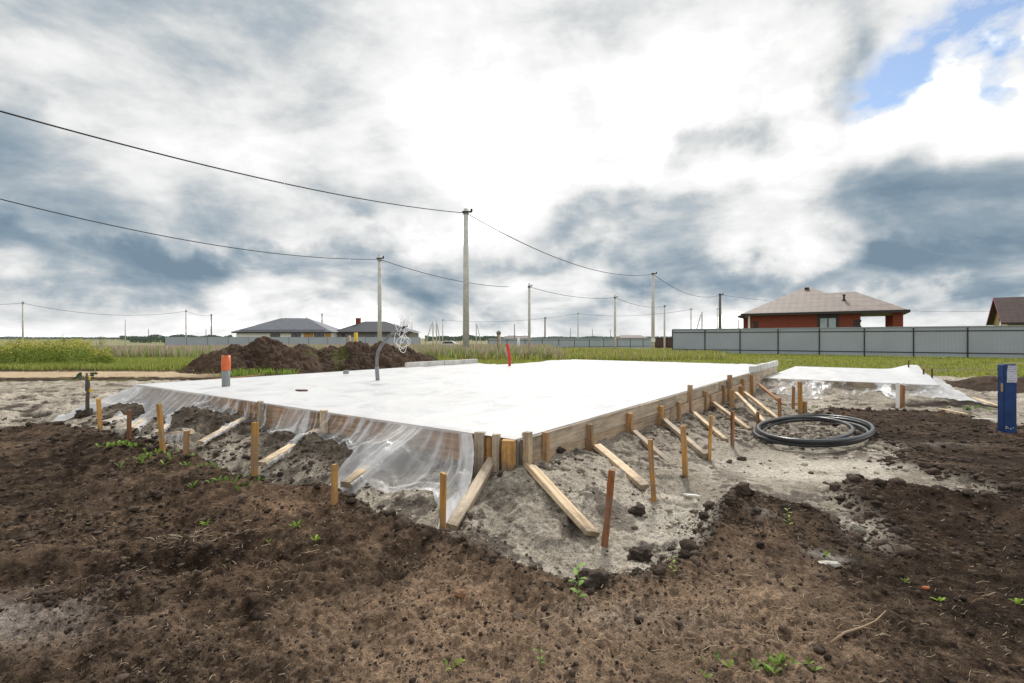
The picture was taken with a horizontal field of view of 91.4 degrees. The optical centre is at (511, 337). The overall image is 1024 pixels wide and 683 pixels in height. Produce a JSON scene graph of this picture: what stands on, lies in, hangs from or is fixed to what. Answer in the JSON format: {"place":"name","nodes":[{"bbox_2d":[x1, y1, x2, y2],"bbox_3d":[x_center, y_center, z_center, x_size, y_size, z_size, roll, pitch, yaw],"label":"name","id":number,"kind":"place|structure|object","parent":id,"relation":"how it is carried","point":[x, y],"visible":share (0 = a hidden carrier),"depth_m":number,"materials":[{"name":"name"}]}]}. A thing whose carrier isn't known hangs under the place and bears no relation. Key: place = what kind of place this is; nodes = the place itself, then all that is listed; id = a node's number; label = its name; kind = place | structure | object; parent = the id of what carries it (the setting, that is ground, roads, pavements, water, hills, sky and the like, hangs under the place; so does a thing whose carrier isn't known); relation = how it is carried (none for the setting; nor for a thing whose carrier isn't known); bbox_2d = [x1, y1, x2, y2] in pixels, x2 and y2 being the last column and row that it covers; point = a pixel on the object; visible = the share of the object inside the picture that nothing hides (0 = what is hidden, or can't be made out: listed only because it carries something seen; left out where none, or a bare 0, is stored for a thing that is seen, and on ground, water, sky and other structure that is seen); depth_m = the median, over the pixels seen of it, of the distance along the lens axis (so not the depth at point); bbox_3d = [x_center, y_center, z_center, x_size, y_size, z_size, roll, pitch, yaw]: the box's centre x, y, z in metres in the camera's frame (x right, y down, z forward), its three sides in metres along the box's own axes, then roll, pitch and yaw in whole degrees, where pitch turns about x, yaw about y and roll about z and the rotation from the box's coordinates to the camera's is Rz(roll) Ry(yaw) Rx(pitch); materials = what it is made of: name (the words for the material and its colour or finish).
{"place":"outdoors","nodes":[
{"label":"outdoors","id":0,"kind":"place"},
{"bbox_2d":[0,356,457,370],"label":"verge grass","id":1,"kind":"structure","parent":0,"point":[139,363],"depth_m":22.40,"materials":[{"name":"green plant"}]},
{"bbox_2d":[0,338,1023,682],"bbox_3d":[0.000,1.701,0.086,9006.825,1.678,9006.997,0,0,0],"label":"ground","id":2,"kind":"structure","parent":0,"point":[26,396],"depth_m":2.70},
{"bbox_2d":[21,301,23,342],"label":"utility pole","id":3,"kind":"object","parent":2,"relation":"on","point":[22,302],"visible":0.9,"depth_m":71.92,"materials":[{"name":"grey concrete"}]},
{"bbox_2d":[0,338,115,364],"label":"weed thicket","id":4,"kind":"object","parent":2,"relation":"on","point":[47,351],"visible":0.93,"depth_m":24.42,"materials":[{"name":"green plant"}]},
{"bbox_2d":[72,372,97,418],"bbox_3d":[-6.618,0.949,7.760,0.309,0.848,0.314,0,0,39],"label":"sapling post","id":5,"kind":"object","parent":2,"relation":"on","point":[86,412],"visible":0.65,"depth_m":7.75,"materials":[{"name":"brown wood"}]},
{"bbox_2d":[96,398,102,430],"bbox_3d":[-4.857,0.980,5.891,0.037,0.537,0.036,-3,0,18],"label":"ground stake","id":6,"kind":"object","parent":2,"relation":"on","point":[99,415],"visible":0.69,"depth_m":5.88,"materials":[{"name":"orange wood"}]},
{"bbox_2d":[96,440,140,446],"bbox_3d":[-3.885,1.046,4.927,0.463,0.085,0.284,0,0,-19],"label":"seedling","id":7,"kind":"object","parent":2,"relation":"on","point":[121,443],"visible":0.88,"depth_m":4.92,"materials":[{"name":"green plant"}]},
{"bbox_2d":[127,410,131,440],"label":"ground stake","id":8,"kind":"object","parent":2,"relation":"on","point":[129,422],"visible":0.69,"depth_m":5.17,"materials":[{"name":"orange wood"}]},
{"bbox_2d":[147,489,163,499],"bbox_3d":[-2.580,1.133,3.624,0.108,0.074,0.080,0,0,-15],"label":"clod","id":9,"kind":"object","parent":2,"relation":"on","point":[154,494],"visible":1,"depth_m":3.60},
{"bbox_2d":[115,452,198,467],"bbox_3d":[-3.098,1.066,4.373,0.646,0.124,0.274,0,0,14],"label":"seedling","id":10,"kind":"object","parent":2,"relation":"on","point":[150,455],"visible":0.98,"depth_m":4.36,"materials":[{"name":"green plant"}]},
{"bbox_2d":[156,404,165,452],"bbox_3d":[-3.392,0.940,4.838,0.040,0.611,0.037,-5,0,7],"label":"ground stake","id":11,"kind":"object","parent":2,"relation":"on","point":[161,433],"visible":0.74,"depth_m":4.82,"materials":[{"name":"orange wood"}]},
{"bbox_2d":[165,429,193,437],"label":"brace board","id":12,"kind":"object","parent":2,"relation":"on","point":[190,430],"visible":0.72,"depth_m":5.62,"materials":[{"name":"brown wood"}]},
{"bbox_2d":[183,430,189,454],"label":"ground stake","id":13,"kind":"object","parent":2,"relation":"on","point":[186,434],"visible":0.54,"depth_m":4.49,"materials":[{"name":"brown wood"}]},
{"bbox_2d":[198,417,244,443],"bbox_3d":[-3.323,1.056,5.748,0.052,0.036,0.763,0,11,5],"label":"brace board","id":14,"kind":"object","parent":2,"relation":"on","point":[214,433],"visible":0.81,"depth_m":5.68,"materials":[{"name":"brown wood"}]},
{"bbox_2d":[187,474,266,489],"bbox_3d":[-2.117,1.067,3.734,0.554,0.086,0.221,0,0,0],"label":"seedling","id":15,"kind":"object","parent":2,"relation":"on","point":[226,478],"visible":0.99,"depth_m":3.71,"materials":[{"name":"green plant"}]},
{"bbox_2d":[193,367,299,376],"bbox_3d":[-10.071,1.246,18.760,5.177,0.304,2.351,0,0,17],"label":"weed patch","id":16,"kind":"object","parent":2,"relation":"on","point":[246,372],"visible":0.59,"depth_m":18.46,"materials":[{"name":"green plant"}]},
{"bbox_2d":[251,422,258,476],"bbox_3d":[-1.977,0.941,3.841,0.044,0.588,0.041,0,0,27],"label":"ground stake","id":17,"kind":"object","parent":2,"relation":"on","point":[254,444],"visible":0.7,"depth_m":3.83,"materials":[{"name":"orange wood"}]},
{"bbox_2d":[231,318,338,336],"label":"bungalow","id":18,"kind":"object","parent":2,"relation":"on","point":[294,327],"visible":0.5,"depth_m":97.88,"materials":[{"name":"white paint"}]},
{"bbox_2d":[4,343,567,359],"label":"grass","id":19,"kind":"structure","parent":2,"relation":"on","point":[193,350],"depth_m":32.53,"materials":[{"name":"green plant"}]},
{"bbox_2d":[258,428,320,466],"bbox_3d":[-2.147,1.054,4.878,0.093,0.042,0.816,0,11,14],"label":"brace board","id":20,"kind":"object","parent":2,"relation":"on","point":[265,461],"visible":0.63,"depth_m":4.65,"materials":[{"name":"brown wood"}]},
{"bbox_2d":[165,337,419,346],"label":"steel fence","id":21,"kind":"object","parent":2,"relation":"on","point":[210,341],"visible":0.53,"depth_m":81.60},
{"bbox_2d":[177,336,443,373],"bbox_3d":[-8.142,0.698,22.073,12.052,1.595,6.130,0,0,-15],"label":"earth heap","id":22,"kind":"object","parent":2,"relation":"on","point":[264,352],"visible":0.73,"depth_m":20.66,"materials":[{"name":"soil"}]},
{"bbox_2d":[331,464,337,504],"bbox_3d":[-1.168,1.032,3.293,0.037,0.415,0.034,0,0,11],"label":"ground stake","id":23,"kind":"object","parent":2,"relation":"on","point":[334,484],"visible":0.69,"depth_m":3.28,"materials":[{"name":"orange wood"}]},
{"bbox_2d":[0,334,671,342],"bbox_3d":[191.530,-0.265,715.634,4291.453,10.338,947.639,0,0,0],"label":"distant woodland","id":24,"kind":"object","parent":2,"relation":"on","point":[152,338],"visible":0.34,"depth_m":489.45,"materials":[{"name":"green plant"}]},
{"bbox_2d":[340,464,373,487],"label":"brace board","id":25,"kind":"object","parent":2,"relation":"on","point":[352,479],"visible":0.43,"depth_m":3.87,"materials":[{"name":"brown wood"}]},
{"bbox_2d":[335,318,418,336],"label":"bungalow","id":26,"kind":"object","parent":2,"relation":"on","point":[366,329],"visible":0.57,"depth_m":102.15,"materials":[{"name":"grey tile"}]},
{"bbox_2d":[376,254,383,342],"bbox_3d":[-8.219,-1.684,31.300,0.468,7.087,0.292,0,0,0],"label":"utility pole","id":27,"kind":"object","parent":2,"relation":"on","point":[379,322],"visible":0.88,"depth_m":31.20,"materials":[{"name":"grey concrete"}]},
{"bbox_2d":[0,199,377,259],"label":"overhead wire","id":28,"kind":"object","parent":27,"relation":"attached to","point":[171,237],"visible":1,"depth_m":21.34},
{"bbox_2d":[382,260,504,286],"bbox_3d":[-3.348,-4.596,38.650,0.044,0.700,17.716,0,0,34],"label":"overhead wire","id":29,"kind":"object","parent":27,"relation":"attached to","point":[438,276],"visible":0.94,"depth_m":35.73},
{"bbox_2d":[425,321,433,344],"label":"braced pole","id":30,"kind":"object","parent":2,"relation":"on","point":[432,324],"visible":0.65,"depth_m":124.89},
{"bbox_2d":[439,472,446,528],"bbox_3d":[-0.421,1.074,3.049,0.038,0.516,0.036,0,0,8],"label":"ground stake","id":31,"kind":"object","parent":2,"relation":"on","point":[442,507],"visible":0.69,"depth_m":3.03,"materials":[{"name":"orange wood"}]},
{"bbox_2d":[150,373,747,465],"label":"foundation slab","id":32,"kind":"structure","parent":2,"relation":"on","point":[518,454],"depth_m":4.91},
{"bbox_2d":[221,355,230,386],"bbox_3d":[-4.669,0.593,8.163,0.142,0.614,0.142,0,0,0],"label":"drain pipe","id":33,"kind":"object","parent":32,"relation":"on","point":[225,364],"visible":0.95,"depth_m":8.11,"materials":[{"name":"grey plastic"}]},
{"bbox_2d":[375,315,410,379],"bbox_3d":[-2.161,0.203,9.091,0.668,1.236,0.131,0,0,0],"label":"bent conduit","id":34,"kind":"object","parent":32,"relation":"on","point":[384,341],"visible":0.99,"depth_m":9.07,"materials":[{"name":"grey plastic"}]},
{"bbox_2d":[453,589,465,597],"bbox_3d":[-0.227,1.110,2.172,0.057,0.036,0.043,0,0,0],"label":"stone","id":35,"kind":"object","parent":2,"relation":"on","point":[459,593],"visible":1,"depth_m":2.16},
{"bbox_2d":[462,208,472,349],"bbox_3d":[-3.335,-3.908,37.500,0.780,11.535,0.487,0,0,0],"label":"utility pole","id":36,"kind":"object","parent":2,"relation":"on","point":[466,282],"visible":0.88,"depth_m":37.32,"materials":[{"name":"grey concrete"}]},
{"bbox_2d":[0,110,463,212],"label":"overhead wire","id":37,"kind":"object","parent":36,"relation":"attached to","point":[200,163],"visible":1,"depth_m":21.73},
{"bbox_2d":[469,214,650,275],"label":"overhead wire","id":38,"kind":"object","parent":36,"relation":"attached to","point":[551,255],"visible":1,"depth_m":47.69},
{"bbox_2d":[446,457,492,530],"bbox_3d":[-0.267,1.090,3.592,0.077,0.071,1.014,11,14,11],"label":"brace board","id":39,"kind":"object","parent":2,"relation":"on","point":[465,504],"visible":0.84,"depth_m":3.45,"materials":[{"name":"grey wood"}]},
{"bbox_2d":[502,464,515,472],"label":"timber block","id":40,"kind":"structure","parent":2,"relation":"on","point":[509,468],"depth_m":3.83,"materials":[{"name":"brown wood"}]},
{"bbox_2d":[502,439,515,466],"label":"timber block","id":41,"kind":"structure","parent":40,"relation":"on","point":[509,452],"depth_m":3.83,"materials":[{"name":"orange wood"}]},
{"bbox_2d":[0,396,1023,682],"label":"soil crumbs","id":42,"kind":"object","parent":2,"relation":"on","point":[854,532],"visible":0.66,"depth_m":3.03,"materials":[{"name":"soil"}]},
{"bbox_2d":[528,283,531,345],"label":"utility pole","id":43,"kind":"object","parent":2,"relation":"on","point":[529,321],"visible":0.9,"depth_m":45.91,"materials":[{"name":"grey concrete"}]},
{"bbox_2d":[141,366,927,466],"bbox_3d":[1.286,1.072,10.646,14.752,0.557,9.285,0,0,-37],"label":"timber formwork","id":44,"kind":"object","parent":2,"relation":"on","point":[607,426],"visible":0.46,"depth_m":5.53,"materials":[{"name":"brown wood"}]},
{"bbox_2d":[257,401,263,425],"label":"timber post","id":45,"kind":"object","parent":44,"relation":"attached to","point":[260,414],"visible":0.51,"depth_m":6.06,"materials":[{"name":"grey wood"}]},
{"bbox_2d":[320,410,327,432],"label":"timber post","id":46,"kind":"object","parent":44,"relation":"attached to","point":[324,425],"visible":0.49,"depth_m":5.29,"materials":[{"name":"brown wood"}]},
{"bbox_2d":[50,359,754,528],"bbox_3d":[0.053,1.045,11.264,8.844,0.608,14.045,0,0,36],"label":"plastic sheet","id":47,"kind":"object","parent":44,"relation":"on","point":[513,401],"visible":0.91,"depth_m":7.05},
{"bbox_2d":[405,359,477,366],"bbox_3d":[-1.947,0.724,14.393,0.109,0.154,2.904,0,0,36],"label":"raised kerb formwork","id":48,"kind":"object","parent":47,"relation":"on","point":[436,363],"visible":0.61,"depth_m":14.16,"materials":[{"name":"concrete"}]},
{"bbox_2d":[749,360,777,372],"bbox_3d":[6.566,0.723,12.963,0.109,0.155,3.726,0,0,36],"label":"raised kerb formwork","id":49,"kind":"object","parent":47,"relation":"on","point":[759,367],"visible":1,"depth_m":12.37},
{"bbox_2d":[474,431,485,472],"bbox_3d":[-0.262,0.982,4.080,0.089,0.433,0.051,0,0,14],"label":"timber post","id":50,"kind":"object","parent":44,"relation":"attached to","point":[479,448],"visible":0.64,"depth_m":4.06,"materials":[{"name":"grey wood"}]},
{"bbox_2d":[487,438,491,457],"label":"timber post","id":51,"kind":"object","parent":44,"relation":"attached to","point":[489,447],"visible":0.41,"depth_m":4.04,"materials":[{"name":"orange wood"}]},
{"bbox_2d":[492,433,500,471],"bbox_3d":[-0.123,0.996,3.950,0.063,0.480,0.052,0,0,14],"label":"timber post","id":52,"kind":"object","parent":44,"relation":"attached to","point":[496,449],"visible":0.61,"depth_m":3.93,"materials":[{"name":"grey wood"}]},
{"bbox_2d":[523,431,532,465],"bbox_3d":[0.120,0.937,3.908,0.064,0.408,0.055,1,0,35],"label":"timber post","id":53,"kind":"object","parent":44,"relation":"attached to","point":[527,444],"visible":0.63,"depth_m":3.88,"materials":[{"name":"brown wood"}]},
{"bbox_2d":[542,431,549,462],"bbox_3d":[0.278,0.994,4.132,0.056,0.439,0.056,1,0,33],"label":"timber post","id":54,"kind":"object","parent":44,"relation":"attached to","point":[546,446],"visible":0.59,"depth_m":4.11,"materials":[{"name":"brown wood"}]},
{"bbox_2d":[586,424,593,451],"bbox_3d":[0.745,1.015,4.793,0.064,0.383,0.055,-1,0,36],"label":"timber post","id":55,"kind":"object","parent":44,"relation":"attached to","point":[589,437],"visible":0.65,"depth_m":4.77,"materials":[{"name":"brown wood"}]},
{"bbox_2d":[625,412,633,433],"bbox_3d":[1.306,1.045,5.563,0.084,0.425,0.055,0,0,39],"label":"timber post","id":56,"kind":"object","parent":44,"relation":"attached to","point":[629,426],"visible":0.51,"depth_m":5.54,"materials":[{"name":"brown wood"}]},
{"bbox_2d":[657,406,663,425],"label":"timber post","id":57,"kind":"object","parent":44,"relation":"attached to","point":[660,414],"visible":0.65,"depth_m":6.34,"materials":[{"name":"orange wood"}]},
{"bbox_2d":[676,402,680,420],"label":"timber post","id":58,"kind":"object","parent":44,"relation":"attached to","point":[678,405],"visible":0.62,"depth_m":6.95,"materials":[{"name":"brown wood"}]},
{"bbox_2d":[687,385,692,412],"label":"timber post","id":59,"kind":"object","parent":44,"relation":"attached to","point":[689,393],"visible":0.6,"depth_m":7.39,"materials":[{"name":"brown wood"}]},
{"bbox_2d":[703,391,707,410],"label":"timber post","id":60,"kind":"object","parent":44,"relation":"attached to","point":[705,394],"visible":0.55,"depth_m":8.04,"materials":[{"name":"brown wood"}]},
{"bbox_2d":[727,375,731,400],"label":"timber post","id":61,"kind":"object","parent":44,"relation":"attached to","point":[729,382],"visible":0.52,"depth_m":9.39,"materials":[{"name":"brown wood"}]},
{"bbox_2d":[749,375,753,394],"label":"timber post","id":62,"kind":"object","parent":44,"relation":"attached to","point":[751,385],"visible":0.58,"depth_m":11.15,"materials":[{"name":"orange wood"}]},
{"bbox_2d":[524,463,599,536],"bbox_3d":[0.319,1.100,3.481,0.119,0.034,0.896,22,4,-28],"label":"brace board","id":63,"kind":"object","parent":2,"relation":"on","point":[580,520],"visible":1,"depth_m":3.38,"materials":[{"name":"brown wood"}]},
{"bbox_2d":[488,338,650,348],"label":"steel fence","id":64,"kind":"object","parent":2,"relation":"on","point":[603,342],"visible":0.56,"depth_m":96.38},
{"bbox_2d":[568,563,586,602],"bbox_3d":[0.284,1.072,2.169,0.087,0.176,0.083,0,0,-26],"label":"seedling","id":65,"kind":"object","parent":2,"relation":"on","point":[579,582],"visible":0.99,"depth_m":2.17,"materials":[{"name":"green plant"}]},
{"bbox_2d":[574,568,608,590],"bbox_3d":[0.367,1.122,2.340,0.150,0.094,0.148,0,0,-26],"label":"clod","id":66,"kind":"object","parent":2,"relation":"on","point":[596,579],"visible":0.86,"depth_m":2.29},
{"bbox_2d":[601,469,614,547],"bbox_3d":[0.580,1.111,3.055,0.045,0.623,0.041,6,0,16],"label":"ground stake","id":67,"kind":"object","parent":2,"relation":"on","point":[608,507],"visible":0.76,"depth_m":3.04,"materials":[{"name":"orange wood"}]},
{"bbox_2d":[614,295,617,348],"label":"utility pole","id":68,"kind":"object","parent":2,"relation":"on","point":[615,321],"visible":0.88,"depth_m":58.89,"materials":[{"name":"grey concrete"}]},
{"bbox_2d":[593,443,649,489],"bbox_3d":[0.938,1.110,4.383,0.091,0.042,0.884,0,10,-17],"label":"brace board","id":69,"kind":"object","parent":2,"relation":"on","point":[637,480],"visible":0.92,"depth_m":4.30,"materials":[{"name":"brown wood"}]},
{"bbox_2d":[616,335,646,337],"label":"shed","id":70,"kind":"structure","parent":2,"relation":"on","point":[630,336],"depth_m":161.65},
{"bbox_2d":[627,503,645,516],"bbox_3d":[0.868,1.210,3.490,0.137,0.094,0.104,0,0,0],"label":"clod","id":71,"kind":"object","parent":2,"relation":"on","point":[638,510],"visible":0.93,"depth_m":3.46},
{"bbox_2d":[627,545,653,562],"bbox_3d":[0.725,1.229,2.840,0.152,0.096,0.117,0,0,0],"label":"clod","id":72,"kind":"object","parent":2,"relation":"on","point":[642,553],"visible":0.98,"depth_m":2.81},
{"bbox_2d":[648,439,656,502],"bbox_3d":[1.042,1.057,3.701,0.040,0.621,0.037,-4,0,15],"label":"ground stake","id":73,"kind":"object","parent":2,"relation":"on","point":[651,471],"visible":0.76,"depth_m":3.68,"materials":[{"name":"orange wood"}]},
{"bbox_2d":[651,272,656,348],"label":"utility pole","id":74,"kind":"object","parent":2,"relation":"on","point":[652,315],"visible":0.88,"depth_m":72.81,"materials":[{"name":"grey concrete"}]},
{"bbox_2d":[632,430,675,464],"bbox_3d":[1.431,1.126,5.119,0.064,0.052,0.878,0,11,-11],"label":"brace board","id":75,"kind":"object","parent":2,"relation":"on","point":[656,450],"visible":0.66,"depth_m":5.07,"materials":[{"name":"grey wood"}]},
{"bbox_2d":[655,337,671,347],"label":"steel fence","id":76,"kind":"object","parent":2,"relation":"on","point":[659,342],"visible":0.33,"depth_m":93.17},
{"bbox_2d":[680,425,687,477],"bbox_3d":[1.514,1.074,4.387,0.048,0.615,0.044,-2,0,29],"label":"ground stake","id":77,"kind":"object","parent":2,"relation":"on","point":[684,450],"visible":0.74,"depth_m":4.37,"materials":[{"name":"orange wood"}]},
{"bbox_2d":[662,418,707,458],"bbox_3d":[1.954,1.123,5.725,0.063,0.051,1.246,0,8,-3],"label":"brace board","id":78,"kind":"object","parent":2,"relation":"on","point":[698,449],"visible":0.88,"depth_m":5.50,"materials":[{"name":"grey wood"}]},
{"bbox_2d":[692,411,727,441],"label":"brace board","id":79,"kind":"object","parent":2,"relation":"on","point":[715,431],"visible":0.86,"depth_m":6.46,"materials":[{"name":"brown wood"}]},
{"bbox_2d":[708,415,712,460],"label":"ground stake","id":80,"kind":"object","parent":2,"relation":"on","point":[710,436],"visible":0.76,"depth_m":5.10,"materials":[{"name":"orange wood"}]},
{"bbox_2d":[718,293,723,328],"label":"utility pole","id":81,"kind":"object","parent":2,"relation":"on","point":[720,294],"visible":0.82,"depth_m":108.36,"materials":[{"name":"grey wood"}]},
{"bbox_2d":[712,401,751,429],"bbox_3d":[3.294,1.163,7.567,0.062,0.046,1.526,0,7,4],"label":"brace board","id":82,"kind":"object","parent":2,"relation":"on","point":[742,424],"visible":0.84,"depth_m":7.50,"materials":[{"name":"brown wood"}]},
{"bbox_2d":[729,390,734,407],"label":"timber post","id":83,"kind":"object","parent":2,"relation":"on","point":[732,398],"visible":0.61,"depth_m":8.88,"materials":[{"name":"brown wood"}]},
{"bbox_2d":[730,411,734,447],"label":"ground stake","id":84,"kind":"object","parent":2,"relation":"on","point":[732,418],"visible":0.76,"depth_m":5.70,"materials":[{"name":"orange wood"}]},
{"bbox_2d":[735,392,764,421],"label":"brace board","id":85,"kind":"object","parent":2,"relation":"on","point":[752,409],"visible":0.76,"depth_m":8.40,"materials":[{"name":"brown wood"}]},
{"bbox_2d":[744,391,777,417],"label":"brace board","id":86,"kind":"object","parent":2,"relation":"on","point":[762,406],"visible":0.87,"depth_m":9.02,"materials":[{"name":"brown wood"}]},
{"bbox_2d":[700,652,822,677],"bbox_3d":[0.872,1.148,1.745,0.435,0.050,0.104,0,0,-14],"label":"seedling","id":87,"kind":"object","parent":2,"relation":"on","point":[781,657],"visible":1,"depth_m":1.76,"materials":[{"name":"green plant"}]},
{"bbox_2d":[757,383,786,405],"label":"brace board","id":88,"kind":"object","parent":2,"relation":"on","point":[760,385],"visible":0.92,"depth_m":10.41,"materials":[{"name":"beige wood"}]},
{"bbox_2d":[797,381,802,414],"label":"ground stake","id":89,"kind":"object","parent":2,"relation":"on","point":[800,398],"visible":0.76,"depth_m":8.90,"materials":[{"name":"orange wood"}]},
{"bbox_2d":[752,414,875,447],"bbox_3d":[4.056,1.218,6.734,1.358,0.176,2.814,0,0,39],"label":"pipe coil","id":90,"kind":"object","parent":2,"relation":"on","point":[836,441],"visible":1,"depth_m":6.24,"materials":[{"name":"black"}]},
{"bbox_2d":[738,286,910,328],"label":"brick house","id":91,"kind":"structure","parent":2,"relation":"on","point":[807,307],"depth_m":53.22,"materials":[{"name":"red brick"}]},
{"bbox_2d":[818,314,838,326],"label":"window","id":92,"kind":"structure","parent":91,"relation":"in","point":[830,320],"depth_m":51.85,"materials":[{"name":"white glass"}]},
{"bbox_2d":[818,560,841,567],"bbox_3d":[1.661,1.186,2.625,0.131,0.030,0.062,0,0,0],"label":"sand lump","id":93,"kind":"object","parent":2,"relation":"on","point":[834,564],"visible":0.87,"depth_m":2.61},
{"bbox_2d":[770,378,923,385],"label":"foundation slab","id":94,"kind":"structure","parent":2,"relation":"on","point":[840,383],"depth_m":11.73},
{"bbox_2d":[765,365,985,407],"bbox_3d":[9.388,1.114,13.311,4.095,0.532,7.829,0,0,36],"label":"plastic sheet","id":95,"kind":"object","parent":94,"relation":"on","point":[885,379],"visible":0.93,"depth_m":12.31,"materials":[{"name":"white plastic"}]},
{"bbox_2d":[672,325,1023,357],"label":"steel fence","id":96,"kind":"object","parent":2,"relation":"on","point":[977,341],"visible":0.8,"depth_m":36.40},
{"bbox_2d":[829,610,885,643],"bbox_3d":[1.426,1.159,2.004,0.506,0.046,0.082,0,0,-34],"label":"twig","id":97,"kind":"object","parent":2,"relation":"on","point":[844,633],"visible":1,"depth_m":1.97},
{"bbox_2d":[900,385,904,407],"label":"ground stake","id":98,"kind":"object","parent":2,"relation":"on","point":[902,396],"visible":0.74,"depth_m":9.79,"materials":[{"name":"orange wood"}]},
{"bbox_2d":[936,408,968,414],"bbox_3d":[7.795,1.303,8.869,0.079,0.036,1.136,0,-3,22],"label":"loose plank","id":99,"kind":"object","parent":2,"relation":"on","point":[952,411],"visible":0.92,"depth_m":8.76,"materials":[{"name":"brown wood"}]},
{"bbox_2d":[945,376,1023,393],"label":"earth heap","id":100,"kind":"object","parent":2,"relation":"on","point":[984,383],"visible":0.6,"depth_m":13.34,"materials":[{"name":"soil"}]},
{"bbox_2d":[986,297,1023,326],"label":"gable house","id":101,"kind":"structure","parent":2,"relation":"on","point":[1005,311],"depth_m":51.54,"materials":[{"name":"brown wood"}]},
{"bbox_2d":[998,364,1016,432],"bbox_3d":[6.480,0.863,6.546,0.162,1.046,0.116,0,0,8],"label":"blue post","id":102,"kind":"object","parent":2,"relation":"on","point":[1007,398],"visible":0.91,"depth_m":6.50,"materials":[{"name":"metal"}]},
{"bbox_2d":[0,439,1023,682],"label":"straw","id":103,"kind":"object","parent":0,"point":[738,624],"visible":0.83,"depth_m":2.14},
{"bbox_2d":[0,0,1023,337],"label":"sky","id":104,"kind":"structure","parent":0,"point":[768,150],"materials":[{"name":"white"}]},
{"bbox_2d":[420,347,731,360],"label":"tall grass","id":105,"kind":"structure","parent":0,"point":[621,354],"depth_m":31.42,"materials":[{"name":"green plant"}]},
{"bbox_2d":[443,351,1023,377],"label":"meadow grass","id":106,"kind":"structure","parent":0,"point":[850,361],"depth_m":27.31,"materials":[{"name":"green plant"}]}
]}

